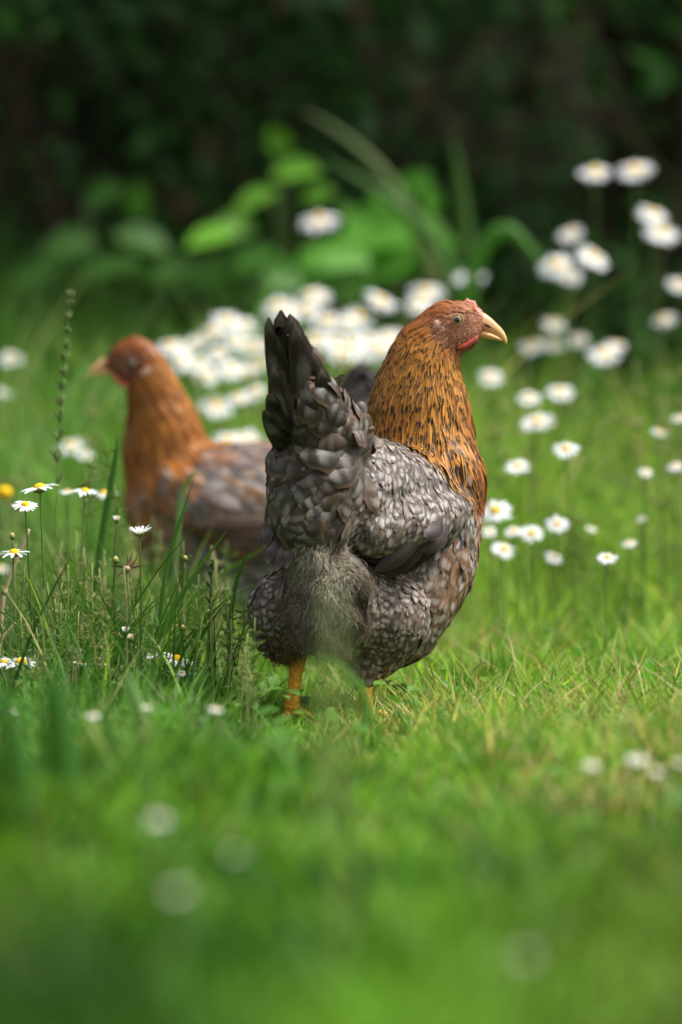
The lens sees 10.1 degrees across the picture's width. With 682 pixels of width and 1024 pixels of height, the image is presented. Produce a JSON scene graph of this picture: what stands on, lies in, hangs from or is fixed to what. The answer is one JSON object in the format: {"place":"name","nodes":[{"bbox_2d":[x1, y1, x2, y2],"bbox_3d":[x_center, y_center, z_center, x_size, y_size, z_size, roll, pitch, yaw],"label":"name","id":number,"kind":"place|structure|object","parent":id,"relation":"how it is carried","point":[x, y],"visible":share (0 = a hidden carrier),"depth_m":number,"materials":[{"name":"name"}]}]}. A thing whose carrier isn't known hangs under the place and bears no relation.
{"place":"outdoors","nodes":[
{"label":"outdoors","id":0,"kind":"place"},
{"bbox_2d":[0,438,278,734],"bbox_3d":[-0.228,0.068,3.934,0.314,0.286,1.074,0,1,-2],"label":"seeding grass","id":1,"kind":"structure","parent":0,"point":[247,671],"depth_m":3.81,"materials":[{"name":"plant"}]},
{"bbox_2d":[0,0,599,388],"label":"earth bank","id":2,"kind":"structure","parent":0,"point":[576,65],"depth_m":11.79,"materials":[{"name":"soil"}]},
{"bbox_2d":[0,219,681,644],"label":"meadow grass","id":3,"kind":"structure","parent":0,"point":[28,461],"depth_m":5.57,"materials":[{"name":"plant"}]},
{"bbox_2d":[460,222,559,362],"bbox_3d":[0.269,-0.361,6.349,0.186,0.237,0.009,0,1,0],"label":"grass blade","id":4,"kind":"object","parent":3,"relation":"on","point":[490,238],"depth_m":6.34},
{"bbox_2d":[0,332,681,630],"bbox_3d":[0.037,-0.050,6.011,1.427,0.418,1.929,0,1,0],"label":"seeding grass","id":5,"kind":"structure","parent":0,"point":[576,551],"depth_m":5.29,"materials":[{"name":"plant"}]},
{"bbox_2d":[0,288,681,522],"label":"rank grass","id":6,"kind":"structure","parent":0,"point":[486,397],"depth_m":6.81,"materials":[{"name":"plant"}]},
{"bbox_2d":[0,708,681,1023],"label":"ground","id":7,"kind":"structure","parent":0,"point":[674,971],"depth_m":2.10,"materials":[{"name":"plant"}]},
{"bbox_2d":[0,486,11,698],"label":"yellow flower","id":8,"kind":"object","parent":7,"relation":"on","point":[5,492],"visible":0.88,"depth_m":3.05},
{"bbox_2d":[0,529,29,654],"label":"dry stem","id":9,"kind":"object","parent":7,"relation":"on","point":[2,601],"visible":0.77,"depth_m":3.80,"materials":[{"name":"plant"}]},
{"bbox_2d":[1,549,29,618],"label":"daisy","id":10,"kind":"object","parent":7,"relation":"on","point":[13,553],"visible":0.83,"depth_m":3.73,"materials":[{"name":"white plant"}]},
{"bbox_2d":[0,688,35,833],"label":"grass blade","id":11,"kind":"object","parent":7,"relation":"on","point":[15,748],"depth_m":2.46,"materials":[{"name":"plant"}]},
{"bbox_2d":[12,501,37,655],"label":"daisy","id":12,"kind":"object","parent":7,"relation":"on","point":[26,505],"visible":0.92,"depth_m":3.77,"materials":[{"name":"white plant"}]},
{"bbox_2d":[21,483,58,653],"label":"daisy","id":13,"kind":"object","parent":7,"relation":"on","point":[39,488],"visible":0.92,"depth_m":3.80,"materials":[{"name":"white plant"}]},
{"bbox_2d":[49,289,74,614],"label":"seeding grass","id":14,"kind":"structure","parent":7,"relation":"on","point":[58,453],"depth_m":4.05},
{"bbox_2d":[44,666,80,818],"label":"grass blade","id":15,"kind":"object","parent":7,"relation":"on","point":[61,750],"depth_m":2.50,"materials":[{"name":"plant"}]},
{"bbox_2d":[59,439,83,488],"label":"daisy","id":16,"kind":"object","parent":7,"relation":"on","point":[69,446],"visible":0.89,"depth_m":5.35,"materials":[{"name":"white plant"}]},
{"bbox_2d":[70,488,98,610],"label":"daisy","id":17,"kind":"object","parent":7,"relation":"on","point":[85,491],"visible":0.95,"depth_m":3.96,"materials":[{"name":"white plant"}]},
{"bbox_2d":[89,437,117,613],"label":"grass blade","id":18,"kind":"object","parent":7,"relation":"on","point":[105,516],"depth_m":4.10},
{"bbox_2d":[9,179,213,386],"bbox_3d":[-0.472,-0.287,7.952,0.359,0.817,0.276,1,2,38],"label":"leafy weed","id":19,"kind":"object","parent":7,"relation":"on","point":[193,272],"visible":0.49,"depth_m":7.95,"materials":[{"name":"green plant"}]},
{"bbox_2d":[0,499,261,724],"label":"long grass","id":20,"kind":"structure","parent":7,"relation":"on","point":[166,645],"depth_m":3.79,"materials":[{"name":"plant"}]},
{"bbox_2d":[125,672,154,740],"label":"grass blade","id":21,"kind":"object","parent":7,"relation":"on","point":[136,702],"depth_m":3.05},
{"bbox_2d":[131,525,151,683],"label":"daisy","id":22,"kind":"object","parent":7,"relation":"on","point":[139,531],"visible":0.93,"depth_m":3.79,"materials":[{"name":"white plant"}]},
{"bbox_2d":[146,815,167,905],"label":"daisy","id":23,"kind":"object","parent":7,"relation":"on","point":[157,819],"visible":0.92,"depth_m":2.13,"materials":[{"name":"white plant"}]},
{"bbox_2d":[158,340,185,367],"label":"daisy","id":24,"kind":"object","parent":7,"relation":"on","point":[170,347],"visible":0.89,"depth_m":5.76,"materials":[{"name":"white plant"}]},
{"bbox_2d":[155,477,194,666],"bbox_3d":[-0.167,0.062,3.853,0.041,0.195,0.002,0,1,0],"label":"grass blade","id":25,"kind":"object","parent":7,"relation":"on","point":[164,580],"depth_m":3.85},
{"bbox_2d":[167,887,187,973],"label":"daisy","id":26,"kind":"object","parent":7,"relation":"on","point":[177,891],"visible":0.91,"depth_m":1.80,"materials":[{"name":"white plant"}]},
{"bbox_2d":[167,351,196,386],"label":"daisy","id":27,"kind":"object","parent":7,"relation":"on","point":[181,361],"visible":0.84,"depth_m":5.76,"materials":[{"name":"white plant"}]},
{"bbox_2d":[170,473,199,624],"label":"grass blade","id":28,"kind":"object","parent":7,"relation":"on","point":[180,499],"depth_m":4.30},
{"bbox_2d":[145,532,225,660],"bbox_3d":[-0.156,0.088,3.804,0.087,0.141,0.002,0,1,0],"label":"grass blade","id":29,"kind":"object","parent":7,"relation":"on","point":[188,584],"depth_m":3.80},
{"bbox_2d":[195,366,219,432],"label":"daisy","id":30,"kind":"object","parent":7,"relation":"on","point":[209,376],"visible":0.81,"depth_m":5.76,"materials":[{"name":"white plant"}]},
{"bbox_2d":[199,326,229,416],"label":"daisy","id":31,"kind":"object","parent":7,"relation":"on","point":[213,333],"visible":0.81,"depth_m":6.03,"materials":[{"name":"white plant"}]},
{"bbox_2d":[199,395,231,438],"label":"daisy","id":32,"kind":"object","parent":7,"relation":"on","point":[215,406],"visible":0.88,"depth_m":5.61,"materials":[{"name":"white plant"}]},
{"bbox_2d":[205,346,230,432],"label":"daisy","id":33,"kind":"object","parent":7,"relation":"on","point":[216,353],"visible":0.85,"depth_m":5.81,"materials":[{"name":"white plant"}]},
{"bbox_2d":[210,312,241,430],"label":"daisy","id":34,"kind":"object","parent":7,"relation":"on","point":[228,320],"visible":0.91,"depth_m":5.88,"materials":[{"name":"white plant"}]},
{"bbox_2d":[216,359,243,433],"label":"daisy","id":35,"kind":"object","parent":7,"relation":"on","point":[230,369],"visible":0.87,"depth_m":5.62,"materials":[{"name":"white plant"}]},
{"bbox_2d":[88,336,375,627],"bbox_3d":[-0.125,-0.015,4.701,0.367,0.400,0.188,0,1,0],"label":"hen","id":36,"kind":"object","parent":7,"relation":"on","point":[169,447],"visible":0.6,"depth_m":4.65,"materials":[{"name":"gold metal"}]},
{"bbox_2d":[228,851,241,952],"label":"daisy","id":37,"kind":"object","parent":7,"relation":"on","point":[234,854],"visible":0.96,"depth_m":1.97,"materials":[{"name":"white plant"}]},
{"bbox_2d":[228,553,247,653],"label":"grass blade","id":38,"kind":"object","parent":7,"relation":"on","point":[235,586],"depth_m":3.70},
{"bbox_2d":[227,393,249,432],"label":"daisy","id":39,"kind":"object","parent":7,"relation":"on","point":[238,398],"visible":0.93,"depth_m":5.48,"materials":[{"name":"white plant"}]},
{"bbox_2d":[231,318,258,426],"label":"daisy","id":40,"kind":"object","parent":7,"relation":"on","point":[246,324],"visible":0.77,"depth_m":6.08,"materials":[{"name":"white plant"}]},
{"bbox_2d":[234,336,263,427],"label":"daisy","id":41,"kind":"object","parent":7,"relation":"on","point":[247,344],"visible":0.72,"depth_m":5.84,"materials":[{"name":"white plant"}]},
{"bbox_2d":[245,354,264,433],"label":"daisy","id":42,"kind":"object","parent":7,"relation":"on","point":[253,362],"visible":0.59,"depth_m":5.79,"materials":[{"name":"white plant"}]},
{"bbox_2d":[243,385,267,433],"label":"daisy","id":43,"kind":"object","parent":7,"relation":"on","point":[253,391],"visible":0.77,"depth_m":5.61,"materials":[{"name":"white plant"}]},
{"bbox_2d":[185,127,335,369],"bbox_3d":[-0.166,-0.335,7.844,0.367,0.917,0.151,-1,1,-31],"label":"leafy weed","id":44,"kind":"object","parent":7,"relation":"on","point":[238,221],"visible":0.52,"depth_m":7.84,"materials":[{"name":"green plant"}]},
{"bbox_2d":[259,734,298,781],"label":"leaf","id":45,"kind":"object","parent":7,"relation":"on","point":[276,747],"depth_m":2.75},
{"bbox_2d":[262,296,295,318],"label":"daisy","id":46,"kind":"object","parent":7,"relation":"on","point":[277,305],"visible":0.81,"depth_m":6.11,"materials":[{"name":"white plant"}]},
{"bbox_2d":[206,242,378,388],"bbox_3d":[-0.094,-0.196,7.448,0.335,0.654,0.058,0,1,0],"label":"leafy weed","id":47,"kind":"object","parent":7,"relation":"on","point":[240,262],"visible":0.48,"depth_m":7.45,"materials":[{"name":"green plant"}]},
{"bbox_2d":[293,299,321,335],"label":"daisy","id":48,"kind":"object","parent":7,"relation":"on","point":[309,310],"visible":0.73,"depth_m":5.96,"materials":[{"name":"white plant"}]},
{"bbox_2d":[297,288,322,332],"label":"daisy","id":49,"kind":"object","parent":7,"relation":"on","point":[310,295],"visible":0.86,"depth_m":6.01,"materials":[{"name":"white plant"}]},
{"bbox_2d":[311,643,323,856],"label":"grass blade","id":50,"kind":"object","parent":7,"relation":"on","point":[320,734],"depth_m":2.35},
{"bbox_2d":[300,212,339,365],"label":"daisy","id":51,"kind":"object","parent":7,"relation":"on","point":[318,221],"visible":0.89,"depth_m":6.74,"materials":[{"name":"white plant"}]},
{"bbox_2d":[310,311,339,366],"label":"daisy","id":52,"kind":"object","parent":7,"relation":"on","point":[328,324],"visible":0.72,"depth_m":6.07,"materials":[{"name":"white plant"}]},
{"bbox_2d":[326,569,344,966],"bbox_3d":[-0.003,0.124,1.854,0.009,0.192,0.002,0,1,0],"label":"grass blade","id":53,"kind":"object","parent":7,"relation":"on","point":[338,754],"depth_m":1.85,"materials":[{"name":"plant"}]},
{"bbox_2d":[0,0,681,437],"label":"hedge","id":54,"kind":"object","parent":7,"relation":"on","point":[452,38],"visible":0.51,"depth_m":9.17,"materials":[{"name":"green plant"}]},
{"bbox_2d":[0,578,681,791],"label":"lawn grass","id":55,"kind":"structure","parent":7,"relation":"on","point":[513,674],"depth_m":3.50,"materials":[{"name":"plant"}]},
{"bbox_2d":[0,166,681,444],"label":"hedge grass","id":56,"kind":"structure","parent":7,"relation":"on","point":[42,320],"depth_m":7.97,"materials":[{"name":"plant"}]},
{"bbox_2d":[300,108,446,302],"bbox_3d":[0.087,-0.452,7.547,0.336,0.683,0.010,0,1,0],"label":"grass blade","id":57,"kind":"object","parent":56,"relation":"on","point":[385,177],"depth_m":7.54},
{"bbox_2d":[321,156,489,427],"bbox_3d":[0.124,-0.383,7.149,0.322,0.557,0.011,0,1,0],"label":"grass blade","id":58,"kind":"object","parent":56,"relation":"on","point":[423,228],"depth_m":7.14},
{"bbox_2d":[0,599,681,854],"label":"ground cover","id":59,"kind":"object","parent":7,"relation":"on","point":[674,796],"visible":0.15,"depth_m":3.10,"materials":[{"name":"green plant"}]},
{"bbox_2d":[324,342,357,374],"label":"daisy","id":60,"kind":"object","parent":7,"relation":"on","point":[339,350],"visible":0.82,"depth_m":5.77,"materials":[{"name":"white plant"}]},
{"bbox_2d":[304,658,384,777],"bbox_3d":[0.006,0.173,3.005,0.071,0.118,0.002,0,1,0],"label":"grass blade","id":61,"kind":"object","parent":7,"relation":"on","point":[355,681],"depth_m":3.00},
{"bbox_2d":[333,317,360,374],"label":"daisy","id":62,"kind":"object","parent":7,"relation":"on","point":[343,322],"visible":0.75,"depth_m":5.96,"materials":[{"name":"white plant"}]},
{"bbox_2d":[336,333,369,355],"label":"daisy","id":63,"kind":"object","parent":7,"relation":"on","point":[357,344],"visible":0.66,"depth_m":5.84,"materials":[{"name":"white plant"}]},
{"bbox_2d":[342,306,373,361],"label":"daisy","id":64,"kind":"object","parent":7,"relation":"on","point":[359,315],"visible":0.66,"depth_m":6.03,"materials":[{"name":"white plant"}]},
{"bbox_2d":[361,678,365,756],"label":"grass blade","id":65,"kind":"object","parent":7,"relation":"on","point":[363,723],"depth_m":3.25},
{"bbox_2d":[246,298,506,723],"bbox_3d":[0.021,-0.003,3.730,0.165,0.416,0.347,1,2,45],"label":"hen","id":66,"kind":"object","parent":7,"relation":"on","point":[376,510],"visible":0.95,"depth_m":3.69,"materials":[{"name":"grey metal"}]},
{"bbox_2d":[362,339,391,371],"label":"daisy","id":67,"kind":"object","parent":7,"relation":"on","point":[381,346],"visible":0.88,"depth_m":5.73,"materials":[{"name":"white plant"}]},
{"bbox_2d":[298,171,457,368],"bbox_3d":[0.072,-0.282,7.735,0.368,0.814,0.262,0,1,-22],"label":"leafy weed","id":68,"kind":"object","parent":7,"relation":"on","point":[394,253],"visible":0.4,"depth_m":7.74,"materials":[{"name":"green plant"}]},
{"bbox_2d":[363,291,398,335],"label":"daisy","id":69,"kind":"object","parent":7,"relation":"on","point":[378,300],"visible":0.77,"depth_m":6.04,"materials":[{"name":"white plant"}]},
{"bbox_2d":[406,297,430,314],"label":"daisy","id":70,"kind":"object","parent":7,"relation":"on","point":[422,305],"visible":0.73,"depth_m":6.14,"materials":[{"name":"white plant"}]},
{"bbox_2d":[408,286,443,303],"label":"daisy","id":71,"kind":"object","parent":7,"relation":"on","point":[426,293],"visible":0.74,"depth_m":6.34,"materials":[{"name":"white plant"}]},
{"bbox_2d":[452,134,478,412],"bbox_3d":[0.230,-0.347,7.050,0.054,0.694,0.012,0,1,0],"label":"grass blade","id":72,"kind":"object","parent":7,"relation":"on","point":[465,238],"depth_m":7.04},
{"bbox_2d":[288,612,681,823],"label":"dry grass","id":73,"kind":"structure","parent":7,"relation":"on","point":[615,802],"depth_m":3.23,"materials":[{"name":"plant"}]},
{"bbox_2d":[483,527,497,641],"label":"daisy","id":74,"kind":"object","parent":7,"relation":"on","point":[490,532],"visible":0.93,"depth_m":4.55,"materials":[{"name":"white plant"}]},
{"bbox_2d":[479,368,502,550],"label":"daisy","id":75,"kind":"object","parent":7,"relation":"on","point":[488,376],"visible":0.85,"depth_m":5.45,"materials":[{"name":"white plant"}]},
{"bbox_2d":[483,500,511,638],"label":"daisy","id":76,"kind":"object","parent":7,"relation":"on","point":[494,511],"visible":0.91,"depth_m":4.50,"materials":[{"name":"white plant"}]},
{"bbox_2d":[491,542,515,650],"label":"daisy","id":77,"kind":"object","parent":7,"relation":"on","point":[503,549],"visible":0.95,"depth_m":4.45,"materials":[{"name":"white plant"}]},
{"bbox_2d":[503,526,522,642],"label":"daisy","id":78,"kind":"object","parent":7,"relation":"on","point":[512,531],"visible":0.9,"depth_m":4.50,"materials":[{"name":"white plant"}]},
{"bbox_2d":[504,459,529,638],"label":"daisy","id":79,"kind":"object","parent":7,"relation":"on","point":[517,466],"visible":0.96,"depth_m":4.60,"materials":[{"name":"white plant"}]},
{"bbox_2d":[518,952,531,1018],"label":"daisy","id":80,"kind":"object","parent":7,"relation":"on","point":[525,956],"visible":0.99,"depth_m":1.69,"materials":[{"name":"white plant"}]},
{"bbox_2d":[516,392,541,609],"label":"daisy","id":81,"kind":"object","parent":7,"relation":"on","point":[527,398],"visible":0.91,"depth_m":5.24,"materials":[{"name":"white plant"}]},
{"bbox_2d":[518,525,543,643],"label":"daisy","id":82,"kind":"object","parent":7,"relation":"on","point":[532,533],"visible":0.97,"depth_m":4.46,"materials":[{"name":"white plant"}]},
{"bbox_2d":[518,340,545,484],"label":"daisy","id":83,"kind":"object","parent":7,"relation":"on","point":[530,350],"visible":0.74,"depth_m":5.95,"materials":[{"name":"white plant"}]},
{"bbox_2d":[519,413,555,604],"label":"daisy","id":84,"kind":"object","parent":7,"relation":"on","point":[535,421],"visible":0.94,"depth_m":5.05,"materials":[{"name":"white plant"}]},
{"bbox_2d":[544,552,560,643],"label":"daisy","id":85,"kind":"object","parent":7,"relation":"on","point":[552,557],"visible":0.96,"depth_m":4.55,"materials":[{"name":"white plant"}]},
{"bbox_2d":[538,254,575,501],"bbox_3d":[0.336,-0.118,5.950,0.059,0.565,0.045,1,1,25],"label":"daisy","id":86,"kind":"object","parent":7,"relation":"on","point":[556,265],"visible":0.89,"depth_m":5.95,"materials":[{"name":"white plant"}]},
{"bbox_2d":[545,515,568,643],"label":"daisy","id":87,"kind":"object","parent":7,"relation":"on","point":[558,523],"visible":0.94,"depth_m":4.55,"materials":[{"name":"white plant"}]},
{"bbox_2d":[545,386,574,587],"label":"daisy","id":88,"kind":"object","parent":7,"relation":"on","point":[559,392],"visible":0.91,"depth_m":5.34,"materials":[{"name":"white plant"}]},
{"bbox_2d":[552,442,580,654],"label":"daisy","id":89,"kind":"object","parent":7,"relation":"on","point":[565,449],"visible":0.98,"depth_m":4.55,"materials":[{"name":"white plant"}]},
{"bbox_2d":[557,268,582,483],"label":"daisy","id":90,"kind":"object","parent":7,"relation":"on","point":[573,276],"visible":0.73,"depth_m":6.05,"materials":[{"name":"white plant"}]},
{"bbox_2d":[557,226,582,417],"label":"daisy","id":91,"kind":"object","parent":7,"relation":"on","point":[570,234],"visible":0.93,"depth_m":6.35,"materials":[{"name":"white plant"}]},
{"bbox_2d":[570,334,587,483],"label":"daisy","id":92,"kind":"object","parent":7,"relation":"on","point":[579,340],"visible":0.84,"depth_m":6.15,"materials":[{"name":"white plant"}]},
{"bbox_2d":[574,244,607,531],"bbox_3d":[0.388,-0.126,5.949,0.056,0.580,0.049,0,1,0],"label":"daisy","id":93,"kind":"object","parent":7,"relation":"on","point":[592,257],"visible":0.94,"depth_m":5.94,"materials":[{"name":"white plant"}]},
{"bbox_2d":[577,165,611,493],"bbox_3d":[0.399,-0.193,6.048,0.055,0.711,0.050,0,1,0],"label":"daisy","id":94,"kind":"object","parent":7,"relation":"on","point":[594,172],"visible":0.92,"depth_m":6.04,"materials":[{"name":"white plant"}]},
{"bbox_2d":[586,346,621,538],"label":"daisy","id":95,"kind":"object","parent":7,"relation":"on","point":[604,354],"visible":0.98,"depth_m":5.74,"materials":[{"name":"white plant"}]},
{"bbox_2d":[597,553,618,659],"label":"daisy","id":96,"kind":"object","parent":7,"relation":"on","point":[605,557],"visible":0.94,"depth_m":4.20,"materials":[{"name":"white plant"}]},
{"bbox_2d":[605,342,625,495],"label":"daisy","id":97,"kind":"object","parent":7,"relation":"on","point":[614,344],"visible":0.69,"depth_m":5.85,"materials":[{"name":"white plant"}]},
{"bbox_2d":[581,0,681,415],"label":"tree","id":98,"kind":"object","parent":7,"relation":"on","point":[665,107],"visible":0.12,"depth_m":10.65,"materials":[{"name":"green plant"}]},
{"bbox_2d":[617,161,653,484],"bbox_3d":[0.463,-0.195,6.047,0.051,0.716,0.054,-1,2,-41],"label":"daisy","id":99,"kind":"object","parent":7,"relation":"on","point":[634,171],"visible":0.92,"depth_m":6.04,"materials":[{"name":"white plant"}]},
{"bbox_2d":[627,755,646,822],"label":"daisy","id":100,"kind":"object","parent":7,"relation":"on","point":[636,759],"visible":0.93,"depth_m":2.69,"materials":[{"name":"white plant"}]},
{"bbox_2d":[603,661,680,691],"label":"plant","id":101,"kind":"object","parent":7,"relation":"on","point":[651,668],"visible":0.18,"depth_m":3.78,"materials":[{"name":"green plant"}]},
{"bbox_2d":[638,468,652,611],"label":"daisy","id":102,"kind":"object","parent":7,"relation":"on","point":[647,471],"visible":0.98,"depth_m":4.66,"materials":[{"name":"white plant"}]},
{"bbox_2d":[637,206,666,464],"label":"daisy","id":103,"kind":"object","parent":7,"relation":"on","point":[650,215],"visible":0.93,"depth_m":6.15,"materials":[{"name":"white plant"}]},
{"bbox_2d":[650,769,663,839],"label":"daisy","id":104,"kind":"object","parent":7,"relation":"on","point":[655,772],"visible":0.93,"depth_m":2.60,"materials":[{"name":"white plant"}]},
{"bbox_2d":[650,428,668,629],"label":"daisy","id":105,"kind":"object","parent":7,"relation":"on","point":[659,432],"visible":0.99,"depth_m":4.95,"materials":[{"name":"white plant"}]},
{"bbox_2d":[643,224,680,495],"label":"daisy","id":106,"kind":"object","parent":7,"relation":"on","point":[660,233],"visible":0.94,"depth_m":6.04,"materials":[{"name":"white plant"}]},
{"bbox_2d":[652,314,675,490],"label":"daisy","id":107,"kind":"object","parent":7,"relation":"on","point":[664,319],"visible":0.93,"depth_m":6.04,"materials":[{"name":"white plant"}]},
{"bbox_2d":[666,278,681,388],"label":"daisy","id":108,"kind":"object","parent":7,"relation":"on","point":[677,285],"visible":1,"depth_m":5.94,"materials":[{"name":"white plant"}]},
{"bbox_2d":[668,461,681,645],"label":"daisy","id":109,"kind":"object","parent":7,"relation":"on","point":[676,467],"visible":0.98,"depth_m":4.64,"materials":[{"name":"white plant"}]},
{"bbox_2d":[671,415,681,588],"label":"daisy","id":110,"kind":"object","parent":7,"relation":"on","point":[678,418],"visible":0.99,"depth_m":4.94,"materials":[{"name":"white plant"}]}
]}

